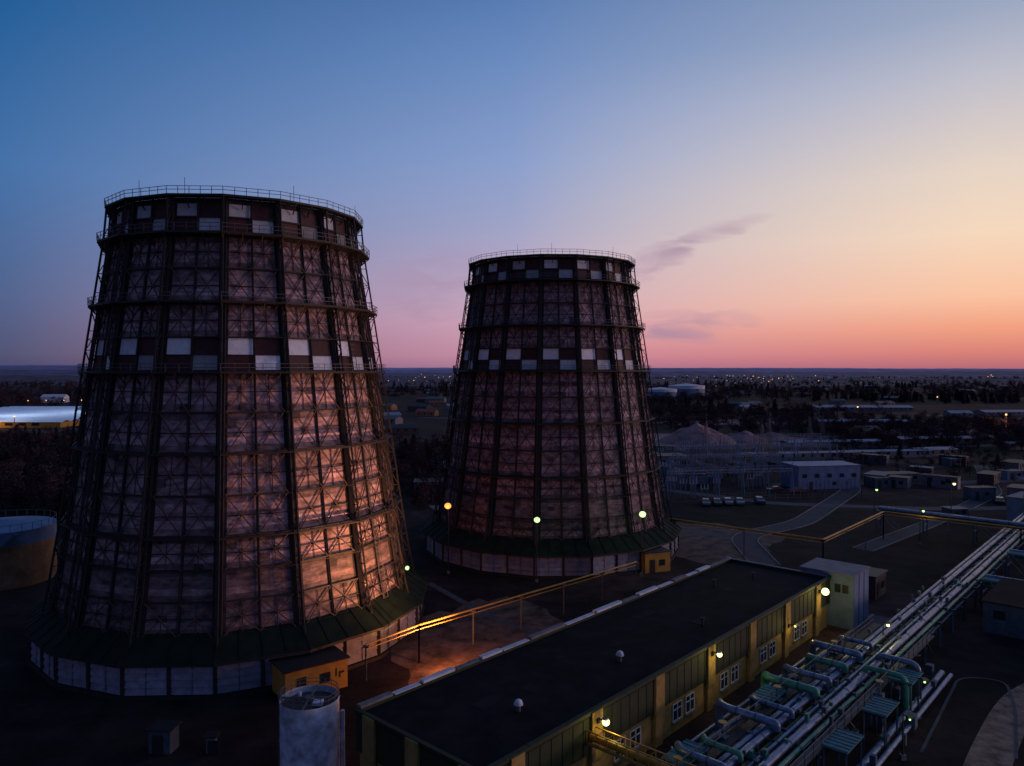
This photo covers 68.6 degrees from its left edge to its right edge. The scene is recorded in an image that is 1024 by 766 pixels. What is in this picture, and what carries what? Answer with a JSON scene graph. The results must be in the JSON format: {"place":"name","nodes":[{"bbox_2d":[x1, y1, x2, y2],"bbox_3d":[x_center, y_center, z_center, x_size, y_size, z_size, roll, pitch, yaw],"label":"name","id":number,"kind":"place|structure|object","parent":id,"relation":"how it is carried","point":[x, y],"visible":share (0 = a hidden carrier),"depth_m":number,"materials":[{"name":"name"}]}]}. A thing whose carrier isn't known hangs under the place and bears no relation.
{"place":"outdoors","nodes":[
{"label":"outdoors","id":0,"kind":"place"},
{"bbox_2d":[41,394,69,402],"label":"white house","id":1,"kind":"structure","parent":0,"point":[44,397],"depth_m":686.26,"materials":[{"name":"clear glass"}]},
{"bbox_2d":[382,403,396,410],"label":"house","id":2,"kind":"structure","parent":0,"point":[392,406],"depth_m":554.57,"materials":[{"name":"metal"}]},
{"bbox_2d":[384,416,402,423],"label":"house","id":3,"kind":"structure","parent":0,"point":[396,419],"depth_m":419.26,"materials":[{"name":"concrete"}]},
{"bbox_2d":[385,424,419,433],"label":"house","id":4,"kind":"structure","parent":0,"point":[404,428],"depth_m":358.46,"materials":[{"name":"metal"}]},
{"bbox_2d":[407,404,432,410],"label":"house","id":5,"kind":"structure","parent":0,"point":[412,407],"depth_m":543.22,"materials":[{"name":"metal"}]},
{"bbox_2d":[415,409,438,416],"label":"house","id":6,"kind":"structure","parent":0,"point":[428,412],"depth_m":487.75,"materials":[{"name":"red glass"}]},
{"bbox_2d":[425,397,445,401],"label":"house","id":7,"kind":"structure","parent":0,"point":[427,399],"depth_m":689.54,"materials":[{"name":"concrete"}]},
{"bbox_2d":[429,401,444,405],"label":"house","id":8,"kind":"structure","parent":0,"point":[437,403],"depth_m":627.68,"materials":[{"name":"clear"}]},
{"bbox_2d":[391,596,564,684],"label":"bare soil ground","id":9,"kind":"structure","parent":0,"point":[445,645],"depth_m":87.23,"materials":[{"name":"brown soil"}]},
{"bbox_2d":[0,365,995,369],"bbox_3d":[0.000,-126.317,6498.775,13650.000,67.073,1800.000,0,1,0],"label":"hills","id":10,"kind":"structure","parent":0,"point":[700,368],"depth_m":6365.45,"materials":[{"name":"plant"}]},
{"bbox_2d":[0,386,1023,765],"bbox_3d":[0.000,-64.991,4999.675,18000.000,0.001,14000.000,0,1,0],"label":"ground","id":11,"kind":"structure","parent":0,"point":[42,722],"depth_m":92.07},
{"bbox_2d":[0,509,56,590],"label":"rusty oil tank","id":12,"kind":"object","parent":11,"relation":"on","point":[26,546],"visible":0.98,"depth_m":107.50,"materials":[{"name":"metal"}]},
{"bbox_2d":[0,406,85,427],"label":"floodlit greenhouse","id":13,"kind":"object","parent":11,"relation":"on","point":[40,416],"visible":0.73,"depth_m":427.52,"materials":[{"name":"white glass"}]},
{"bbox_2d":[5,423,38,425],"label":"windows","id":14,"kind":"structure","parent":13,"relation":"in","point":[6,424],"depth_m":392.44,"materials":[{"name":"black glass"}]},
{"bbox_2d":[145,719,182,754],"bbox_3d":[-28.300,28.823,61.065,2.200,2.020,1.800,0,1,5],"label":"electrical cabinet","id":15,"kind":"object","parent":11,"relation":"on","point":[163,736],"visible":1,"depth_m":60.41,"materials":[{"name":"metal"}]},
{"bbox_2d":[203,731,219,753],"bbox_3d":[-24.237,29.129,60.776,1.226,1.420,1.000,0,1,-5],"label":"electrical cabinet","id":16,"kind":"object","parent":11,"relation":"on","point":[212,743],"visible":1,"depth_m":60.45,"materials":[{"name":"metal"}]},
{"bbox_2d":[22,177,427,700],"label":"cooling tower","id":17,"kind":"structure","parent":11,"relation":"on","point":[231,484],"depth_m":76.79,"materials":[{"name":"metal"}]},
{"bbox_2d":[269,645,349,696],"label":"yellow pump hut","id":18,"kind":"object","parent":11,"relation":"on","point":[330,662],"visible":0.86,"depth_m":71.92,"materials":[{"name":"yellow painted plaster"},{"name":"glass"},{"name":"dark roofing felt"}]},
{"bbox_2d":[297,668,343,686],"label":"door and window","id":19,"kind":"structure","parent":18,"relation":"in","point":[324,675],"depth_m":71.73,"materials":[{"name":"metal"}]},
{"bbox_2d":[278,677,344,765],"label":"storage tank","id":20,"kind":"object","parent":11,"relation":"on","point":[309,730],"visible":1,"depth_m":55.72,"materials":[{"name":"metal"}]},
{"bbox_2d":[413,478,442,495],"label":"shed","id":21,"kind":"structure","parent":11,"relation":"on","point":[415,481],"depth_m":182.48,"materials":[{"name":"metal"}]},
{"bbox_2d":[445,503,450,573],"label":"street lamp","id":22,"kind":"object","parent":11,"relation":"on","point":[448,506],"visible":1,"depth_m":113.37,"materials":[{"name":"metal"}]},
{"bbox_2d":[428,583,538,632],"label":"footpath","id":23,"kind":"structure","parent":11,"relation":"on","point":[464,602],"depth_m":95.83,"materials":[{"name":"concrete"}]},
{"bbox_2d":[362,561,638,680],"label":"yellow gas pipeline","id":24,"kind":"object","parent":11,"relation":"on","point":[419,626],"visible":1,"depth_m":85.26,"materials":[{"name":"paint"}]},
{"bbox_2d":[0,375,1023,521],"bbox_3d":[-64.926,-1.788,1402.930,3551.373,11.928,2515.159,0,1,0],"label":"forest","id":25,"kind":"object","parent":11,"relation":"on","point":[42,481],"visible":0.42,"depth_m":351.25,"materials":[{"name":"green plant"}]},
{"bbox_2d":[534,517,539,581],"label":"street lamp","id":26,"kind":"object","parent":11,"relation":"on","point":[536,519],"visible":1,"depth_m":109.00,"materials":[{"name":"metal"}]},
{"bbox_2d":[422,243,681,578],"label":"cooling tower","id":27,"kind":"structure","parent":11,"relation":"on","point":[551,418],"depth_m":117.32,"materials":[{"name":"metal"}]},
{"bbox_2d":[354,557,870,765],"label":"long industrial hall","id":28,"kind":"structure","parent":11,"relation":"on","point":[645,667],"depth_m":64.25,"materials":[{"name":"black paint"}]},
{"bbox_2d":[597,716,609,725],"bbox_3d":[6.644,24.643,54.794,1.060,0.580,0.560,1,1,42],"label":"wall lamp","id":29,"kind":"object","parent":28,"relation":"attached to","point":[605,721],"visible":1,"depth_m":54.52,"materials":[{"name":"glass"}]},
{"bbox_2d":[613,620,807,763],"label":"windows","id":30,"kind":"structure","parent":28,"relation":"in","point":[635,735],"depth_m":70.10,"materials":[{"name":"white glass"}]},
{"bbox_2d":[586,726,695,765],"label":"yellow pipe bridge","id":31,"kind":"structure","parent":11,"relation":"on","point":[630,752],"depth_m":52.30,"materials":[{"name":"paint"}]},
{"bbox_2d":[639,511,645,574],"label":"street lamp","id":32,"kind":"object","parent":11,"relation":"on","point":[642,513],"visible":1,"depth_m":112.58,"materials":[{"name":"metal"}]},
{"bbox_2d":[642,546,671,573],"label":"yellow pump hut","id":33,"kind":"object","parent":11,"relation":"on","point":[656,559],"visible":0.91,"depth_m":114.35,"materials":[{"name":"metal"}]},
{"bbox_2d":[650,559,664,572],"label":"door and window","id":34,"kind":"structure","parent":33,"relation":"in","point":[652,562],"depth_m":114.07,"materials":[{"name":"metal"}]},
{"bbox_2d":[646,387,676,398],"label":"white oil tank","id":35,"kind":"object","parent":11,"relation":"on","point":[662,390],"visible":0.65,"depth_m":755.17,"materials":[{"name":"metal"}]},
{"bbox_2d":[655,453,688,470],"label":"control building","id":36,"kind":"structure","parent":11,"relation":"on","point":[665,457],"depth_m":226.88,"materials":[{"name":"metal"}]},
{"bbox_2d":[668,383,704,397],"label":"white oil tank","id":37,"kind":"object","parent":11,"relation":"on","point":[688,388],"visible":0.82,"depth_m":784.18,"materials":[{"name":"metal"}]},
{"bbox_2d":[701,421,709,459],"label":"lattice mast","id":38,"kind":"object","parent":11,"relation":"on","point":[706,432],"visible":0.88,"depth_m":255.25,"materials":[{"name":"metal"}]},
{"bbox_2d":[712,498,721,505],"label":"parked car","id":39,"kind":"object","parent":11,"relation":"on","point":[716,501],"visible":1,"depth_m":169.63,"materials":[{"name":"paint"}]},
{"bbox_2d":[722,497,732,504],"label":"parked car","id":40,"kind":"object","parent":11,"relation":"on","point":[726,500],"visible":1,"depth_m":170.62,"materials":[{"name":"paint"}]},
{"bbox_2d":[654,429,861,500],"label":"electrical substation","id":41,"kind":"object","parent":11,"relation":"on","point":[716,472],"visible":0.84,"depth_m":212.20,"materials":[{"name":"metal"}]},
{"bbox_2d":[758,426,766,463],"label":"lattice mast","id":42,"kind":"object","parent":11,"relation":"on","point":[762,442],"visible":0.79,"depth_m":240.39,"materials":[{"name":"metal"}]},
{"bbox_2d":[765,412,773,451],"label":"lattice mast","id":43,"kind":"object","parent":11,"relation":"on","point":[769,424],"visible":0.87,"depth_m":268.24,"materials":[{"name":"metal"}]},
{"bbox_2d":[765,486,784,492],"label":"parked car","id":44,"kind":"object","parent":11,"relation":"on","point":[775,488],"visible":0.9,"depth_m":187.85,"materials":[{"name":"paint"}]},
{"bbox_2d":[699,614,890,765],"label":"footpath","id":45,"kind":"structure","parent":11,"relation":"on","point":[879,620],"depth_m":85.60,"materials":[{"name":"concrete"}]},
{"bbox_2d":[733,450,875,460],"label":"industrial hall","id":46,"kind":"structure","parent":11,"relation":"on","point":[822,455],"depth_m":255.28,"materials":[{"name":"metal"}]},
{"bbox_2d":[805,417,813,450],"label":"lattice mast","id":47,"kind":"object","parent":11,"relation":"on","point":[809,419],"visible":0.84,"depth_m":262.50,"materials":[{"name":"metal"}]},
{"bbox_2d":[781,461,859,489],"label":"blue warehouse","id":48,"kind":"structure","parent":11,"relation":"on","point":[812,475],"depth_m":193.36,"materials":[{"name":"metal"}]},
{"bbox_2d":[798,473,859,489],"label":"door and window","id":49,"kind":"structure","parent":48,"relation":"in","point":[841,474],"depth_m":192.90,"materials":[{"name":"metal"}]},
{"bbox_2d":[818,415,826,449],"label":"lattice mast","id":50,"kind":"object","parent":11,"relation":"on","point":[823,433],"visible":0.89,"depth_m":285.32,"materials":[{"name":"metal"}]},
{"bbox_2d":[780,439,880,448],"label":"industrial hall","id":51,"kind":"structure","parent":11,"relation":"on","point":[785,442],"depth_m":293.93,"materials":[{"name":"grey metal"}]},
{"bbox_2d":[653,511,1023,559],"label":"yellow gas pipeline","id":52,"kind":"object","parent":11,"relation":"on","point":[822,540],"visible":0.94,"depth_m":124.16,"materials":[{"name":"paint"}]},
{"bbox_2d":[811,419,907,425],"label":"industrial hall","id":53,"kind":"structure","parent":11,"relation":"on","point":[884,420],"depth_m":407.38,"materials":[{"name":"grey metal"}]},
{"bbox_2d":[810,405,913,410],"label":"industrial hall","id":54,"kind":"structure","parent":11,"relation":"on","point":[888,408],"depth_m":554.18,"materials":[{"name":"metal"}]},
{"bbox_2d":[847,426,881,437],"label":"house","id":55,"kind":"structure","parent":11,"relation":"on","point":[866,430],"depth_m":338.85,"materials":[{"name":"metal"}]},
{"bbox_2d":[717,513,1023,765],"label":"pipe rack","id":56,"kind":"object","parent":11,"relation":"on","point":[761,733],"visible":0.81,"depth_m":74.46,"materials":[{"name":"metal"}]},
{"bbox_2d":[661,576,977,765],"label":"pipe expansion loops","id":57,"kind":"object","parent":56,"relation":"on","point":[875,705],"visible":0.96,"depth_m":63.22,"materials":[{"name":"metal"}]},
{"bbox_2d":[859,453,889,464],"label":"site shed","id":58,"kind":"structure","parent":11,"relation":"on","point":[867,458],"depth_m":244.21,"materials":[{"name":"metal"}]},
{"bbox_2d":[868,567,887,599],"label":"brick shed","id":59,"kind":"structure","parent":11,"relation":"on","point":[877,582],"depth_m":101.70,"materials":[{"name":"brick"}]},
{"bbox_2d":[865,476,891,487],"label":"site shed","id":60,"kind":"structure","parent":11,"relation":"on","point":[878,481],"depth_m":195.46,"materials":[{"name":"metal"}]},
{"bbox_2d":[880,621,891,666],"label":"street lamp","id":61,"kind":"object","parent":11,"relation":"on","point":[887,623],"visible":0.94,"depth_m":78.05,"materials":[{"name":"metal"}]},
{"bbox_2d":[879,396,900,401],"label":"house","id":62,"kind":"structure","parent":11,"relation":"on","point":[894,398],"depth_m":702.43,"materials":[{"name":"metal"}]},
{"bbox_2d":[887,475,911,488],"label":"site shed","id":63,"kind":"structure","parent":11,"relation":"on","point":[900,481],"depth_m":195.03,"materials":[{"name":"metal"}]},
{"bbox_2d":[874,449,933,457],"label":"industrial hall","id":64,"kind":"structure","parent":11,"relation":"on","point":[910,453],"depth_m":261.69,"materials":[{"name":"grey metal"}]},
{"bbox_2d":[899,714,914,760],"bbox_3d":[31.000,27.887,59.021,0.500,3.970,1.450,0,1,0],"label":"street lamp","id":65,"kind":"object","parent":11,"relation":"on","point":[902,756],"visible":1,"depth_m":59.47,"materials":[{"name":"metal"}]},
{"bbox_2d":[908,465,933,473],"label":"site shed","id":66,"kind":"structure","parent":11,"relation":"on","point":[923,468],"depth_m":213.58,"materials":[{"name":"metal"}]},
{"bbox_2d":[917,677,928,718],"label":"street lamp","id":67,"kind":"object","parent":11,"relation":"on","point":[924,679],"visible":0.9,"depth_m":66.47,"materials":[{"name":"metal"}]},
{"bbox_2d":[907,446,956,455],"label":"industrial hall","id":68,"kind":"structure","parent":11,"relation":"on","point":[935,452],"depth_m":266.40,"materials":[{"name":"metal"}]},
{"bbox_2d":[894,436,972,444],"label":"industrial hall","id":69,"kind":"structure","parent":11,"relation":"on","point":[922,437],"depth_m":307.75,"materials":[{"name":"metal"}]},
{"bbox_2d":[920,473,960,489],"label":"site shed","id":70,"kind":"structure","parent":11,"relation":"on","point":[937,481],"depth_m":195.12,"materials":[{"name":"metal"}]},
{"bbox_2d":[927,477,950,486],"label":"door and window","id":71,"kind":"structure","parent":70,"relation":"in","point":[929,479],"depth_m":196.56,"materials":[{"name":"metal"}]},
{"bbox_2d":[876,506,1023,544],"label":"pipe rack","id":72,"kind":"object","parent":11,"relation":"on","point":[957,517],"visible":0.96,"depth_m":136.08,"materials":[{"name":"metal"}]},
{"bbox_2d":[941,457,960,465],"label":"site shed","id":73,"kind":"structure","parent":11,"relation":"on","point":[946,461],"depth_m":239.08,"materials":[{"name":"metal"}]},
{"bbox_2d":[938,454,968,465],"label":"site shed","id":74,"kind":"structure","parent":11,"relation":"on","point":[953,456],"depth_m":242.43,"materials":[{"name":"metal"}]},
{"bbox_2d":[940,506,968,518],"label":"site shed","id":75,"kind":"structure","parent":11,"relation":"on","point":[959,510],"depth_m":154.60,"materials":[{"name":"metal"}]},
{"bbox_2d":[920,677,1017,758],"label":"yard kerb","id":76,"kind":"structure","parent":11,"relation":"on","point":[945,704],"depth_m":66.63,"materials":[{"name":"concrete"}]},
{"bbox_2d":[973,410,1023,415],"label":"industrial hall","id":77,"kind":"structure","parent":11,"relation":"on","point":[1004,412],"depth_m":495.03,"materials":[{"name":"metal"}]},
{"bbox_2d":[980,574,1023,606],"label":"pipe rack","id":78,"kind":"object","parent":11,"relation":"on","point":[990,579],"visible":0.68,"depth_m":97.62,"materials":[{"name":"metal"}]},
{"bbox_2d":[981,578,1023,639],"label":"dark flat roof building","id":79,"kind":"structure","parent":11,"relation":"on","point":[1002,599],"depth_m":87.84,"materials":[{"name":"metal"}]},
{"bbox_2d":[983,610,1019,638],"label":"door and window","id":80,"kind":"structure","parent":79,"relation":"in","point":[1000,615],"depth_m":87.31,"materials":[{"name":"metal"}]},
{"bbox_2d":[999,441,1023,449],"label":"industrial hall","id":81,"kind":"structure","parent":11,"relation":"on","point":[1017,447],"depth_m":287.05,"materials":[{"name":"grey glass"}]},
{"bbox_2d":[1000,459,1023,469],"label":"site shed","id":82,"kind":"structure","parent":11,"relation":"on","point":[1016,464],"depth_m":226.39,"materials":[{"name":"metal"}]},
{"bbox_2d":[1005,549,1023,576],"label":"pipe rack","id":83,"kind":"object","parent":11,"relation":"on","point":[1013,552],"visible":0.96,"depth_m":110.27,"materials":[{"name":"metal"}]},
{"bbox_2d":[0,369,1023,378],"bbox_3d":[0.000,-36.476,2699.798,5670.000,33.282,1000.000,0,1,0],"label":"hills","id":84,"kind":"structure","parent":0,"point":[795,375],"depth_m":2495.86,"materials":[{"name":"plant"}]},
{"bbox_2d":[0,375,1023,385],"bbox_3d":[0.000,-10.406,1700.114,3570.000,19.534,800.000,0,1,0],"label":"hills","id":85,"kind":"structure","parent":0,"point":[64,378],"depth_m":1549.90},
{"bbox_2d":[0,366,1023,372],"bbox_3d":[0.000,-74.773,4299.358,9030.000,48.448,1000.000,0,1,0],"label":"hills","id":86,"kind":"structure","parent":0,"point":[451,370],"depth_m":4171.27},
{"bbox_2d":[0,0,1023,368],"label":"sky","id":87,"kind":"structure","parent":0,"point":[786,183],"materials":[{"name":"blue"}]},
{"bbox_2d":[419,415,942,422],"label":"access road","id":88,"kind":"structure","parent":0,"point":[692,422],"depth_m":475.85,"materials":[{"name":"asphalt"}]},
{"bbox_2d":[680,527,730,537],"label":"service road","id":89,"kind":"structure","parent":0,"point":[705,532],"depth_m":141.98,"materials":[{"name":"grey asphalt"}]},
{"bbox_2d":[654,419,803,425],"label":"bare soil ground","id":90,"kind":"structure","parent":0,"point":[730,422],"depth_m":423.94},
{"bbox_2d":[675,523,784,563],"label":"bare soil ground","id":91,"kind":"structure","parent":0,"point":[702,548],"depth_m":132.35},
{"bbox_2d":[654,433,805,446],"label":"bare soil ground","id":92,"kind":"structure","parent":0,"point":[660,436],"depth_m":310.77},
{"bbox_2d":[656,422,736,444],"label":"soil heap","id":93,"kind":"object","parent":92,"relation":"on","point":[677,437],"visible":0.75,"depth_m":309.82,"materials":[{"name":"soil"}]},
{"bbox_2d":[726,430,769,442],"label":"soil heap","id":94,"kind":"object","parent":92,"relation":"on","point":[744,433],"visible":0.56,"depth_m":316.56,"materials":[{"name":"soil"}]},
{"bbox_2d":[756,432,800,441],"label":"soil heap","id":95,"kind":"object","parent":92,"relation":"on","point":[780,435],"visible":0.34,"depth_m":321.18,"materials":[{"name":"soil"}]},
{"bbox_2d":[731,447,860,564],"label":"service road","id":96,"kind":"structure","parent":0,"point":[756,551],"depth_m":146.47,"materials":[{"name":"grey asphalt"}]},
{"bbox_2d":[662,488,1006,509],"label":"access road","id":97,"kind":"structure","parent":0,"point":[862,506],"depth_m":169.99,"materials":[{"name":"grey asphalt"}]},
{"bbox_2d":[753,496,765,503],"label":"parked car","id":98,"kind":"object","parent":97,"relation":"on","point":[758,499],"visible":1,"depth_m":172.04,"materials":[{"name":"paint"}]},
{"bbox_2d":[828,399,845,403],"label":"house","id":99,"kind":"structure","parent":0,"point":[831,401],"depth_m":657.24,"materials":[{"name":"metal"}]},
{"bbox_2d":[692,444,996,449],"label":"access road","id":100,"kind":"structure","parent":0,"point":[863,447],"depth_m":294.96,"materials":[{"name":"grey asphalt"}]},
{"bbox_2d":[871,401,894,404],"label":"house","id":101,"kind":"structure","parent":0,"point":[880,403],"depth_m":614.91,"materials":[{"name":"metal"}]},
{"bbox_2d":[771,479,1023,485],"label":"access road","id":102,"kind":"structure","parent":0,"point":[962,482],"depth_m":206.15,"materials":[{"name":"grey asphalt"}]},
{"bbox_2d":[863,470,891,484],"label":"site shed","id":103,"kind":"structure","parent":102,"relation":"on","point":[877,473],"depth_m":201.36,"materials":[{"name":"metal"}]},
{"bbox_2d":[885,471,921,483],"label":"site shed","id":104,"kind":"structure","parent":102,"relation":"on","point":[916,478],"depth_m":201.49,"materials":[{"name":"metal"}]},
{"bbox_2d":[995,469,1023,479],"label":"site shed","id":105,"kind":"structure","parent":102,"relation":"on","point":[1006,473],"depth_m":209.78,"materials":[{"name":"metal"}]},
{"bbox_2d":[852,465,1001,551],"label":"access road","id":106,"kind":"structure","parent":0,"point":[878,543],"depth_m":143.66,"materials":[{"name":"grey asphalt"}]},
{"bbox_2d":[962,485,996,499],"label":"site shed","id":107,"kind":"structure","parent":106,"relation":"on","point":[987,492],"depth_m":177.39,"materials":[{"name":"metal"}]},
{"bbox_2d":[976,470,1000,484],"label":"site shed","id":108,"kind":"structure","parent":106,"relation":"on","point":[986,477],"depth_m":201.39,"materials":[{"name":"metal"}]},
{"bbox_2d":[943,410,972,416],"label":"house","id":109,"kind":"structure","parent":0,"point":[968,413],"depth_m":478.45,"materials":[{"name":"concrete"}]},
{"bbox_2d":[963,683,1023,765],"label":"dirt road","id":110,"kind":"structure","parent":0,"point":[993,744],"depth_m":63.44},
{"bbox_2d":[1005,491,1023,520],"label":"blue substation building","id":111,"kind":"structure","parent":0,"point":[1014,505],"depth_m":151.50,"materials":[{"name":"metal"}]},
{"bbox_2d":[1006,483,1023,495],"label":"control building","id":112,"kind":"structure","parent":0,"point":[1012,488],"depth_m":175.19,"materials":[{"name":"metal"}]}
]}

